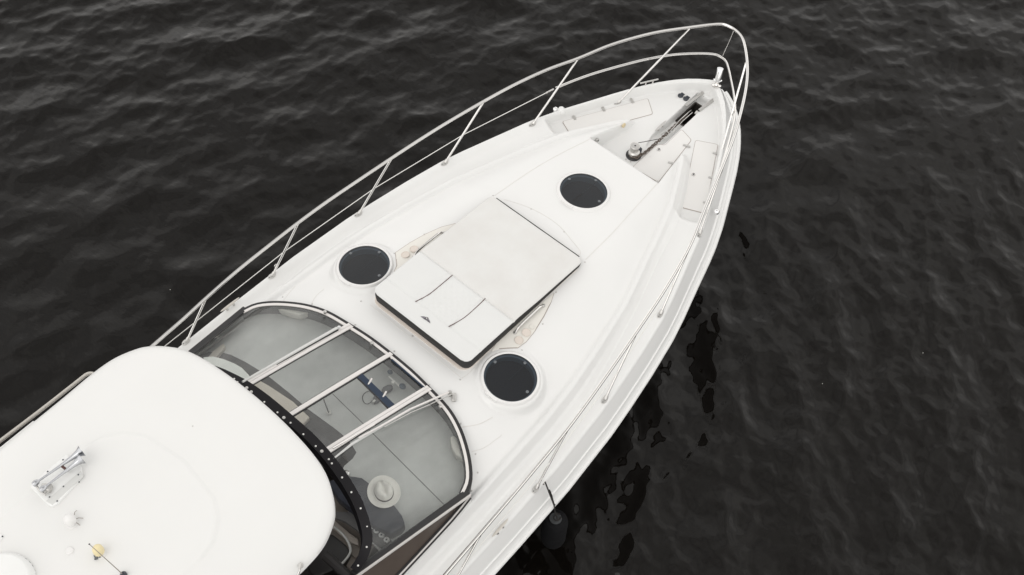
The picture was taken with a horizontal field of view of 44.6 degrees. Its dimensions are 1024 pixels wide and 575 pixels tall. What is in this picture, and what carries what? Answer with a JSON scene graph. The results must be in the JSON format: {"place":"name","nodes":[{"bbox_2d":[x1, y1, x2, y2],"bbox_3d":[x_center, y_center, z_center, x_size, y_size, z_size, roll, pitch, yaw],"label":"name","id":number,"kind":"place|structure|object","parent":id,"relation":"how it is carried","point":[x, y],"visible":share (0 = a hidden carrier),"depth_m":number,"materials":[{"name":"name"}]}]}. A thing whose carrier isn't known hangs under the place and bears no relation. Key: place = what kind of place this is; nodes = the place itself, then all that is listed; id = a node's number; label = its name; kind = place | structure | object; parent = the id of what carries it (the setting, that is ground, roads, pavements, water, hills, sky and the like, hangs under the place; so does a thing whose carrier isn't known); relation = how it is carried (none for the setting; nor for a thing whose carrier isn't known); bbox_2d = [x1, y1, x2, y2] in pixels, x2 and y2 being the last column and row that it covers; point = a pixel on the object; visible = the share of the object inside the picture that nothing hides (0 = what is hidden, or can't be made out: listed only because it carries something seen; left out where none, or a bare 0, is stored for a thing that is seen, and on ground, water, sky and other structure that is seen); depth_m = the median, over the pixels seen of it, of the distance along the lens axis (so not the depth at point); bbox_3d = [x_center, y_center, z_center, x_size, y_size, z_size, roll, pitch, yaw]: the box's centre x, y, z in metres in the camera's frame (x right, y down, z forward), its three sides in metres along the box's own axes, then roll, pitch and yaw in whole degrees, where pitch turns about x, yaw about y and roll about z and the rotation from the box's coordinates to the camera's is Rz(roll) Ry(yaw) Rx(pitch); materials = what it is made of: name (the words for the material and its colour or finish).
{"place":"outdoors","nodes":[
{"label":"outdoors","id":0,"kind":"place"},
{"bbox_2d":[0,0,1023,574],"bbox_3d":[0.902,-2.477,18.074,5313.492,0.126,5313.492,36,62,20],"label":"water","id":1,"kind":"structure","parent":0,"point":[834,386],"depth_m":17.05,"materials":[{"name":"black liquid"}]},
{"bbox_2d":[0,23,748,574],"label":"motor yacht","id":2,"kind":"object","parent":1,"relation":"on","point":[250,433],"visible":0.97,"depth_m":13.00,"materials":[{"name":"white paint"}]},
{"bbox_2d":[367,475,400,507],"bbox_3d":[-1.256,1.979,12.208,0.345,0.120,0.335,25,59,15],"label":"straw hat","id":3,"kind":"object","parent":2,"relation":"on","point":[383,491],"visible":1,"depth_m":12.20,"materials":[{"name":"grey wicker"}]},
{"bbox_2d":[362,370,405,404],"bbox_3d":[-1.348,1.076,12.999,0.438,0.117,0.286,-35,64,-23],"label":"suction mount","id":4,"kind":"object","parent":2,"relation":"attached to","point":[387,388],"visible":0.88,"depth_m":13.01,"materials":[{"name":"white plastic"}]},
{"bbox_2d":[375,197,580,367],"bbox_3d":[-0.351,-0.127,13.736,1.384,0.246,1.970,36,62,20],"label":"sunpad cushion","id":5,"kind":"object","parent":2,"relation":"on","point":[473,287],"visible":1,"depth_m":13.64,"materials":[{"name":"white leather"}]},
{"bbox_2d":[541,482,567,548],"bbox_3d":[0.469,2.441,13.504,0.287,1.657,0.331,36,62,20],"label":"boat fender","id":6,"kind":"object","parent":2,"relation":"hanging from","point":[554,528],"visible":0.96,"depth_m":13.68,"materials":[{"name":"black plastic"}]}
]}

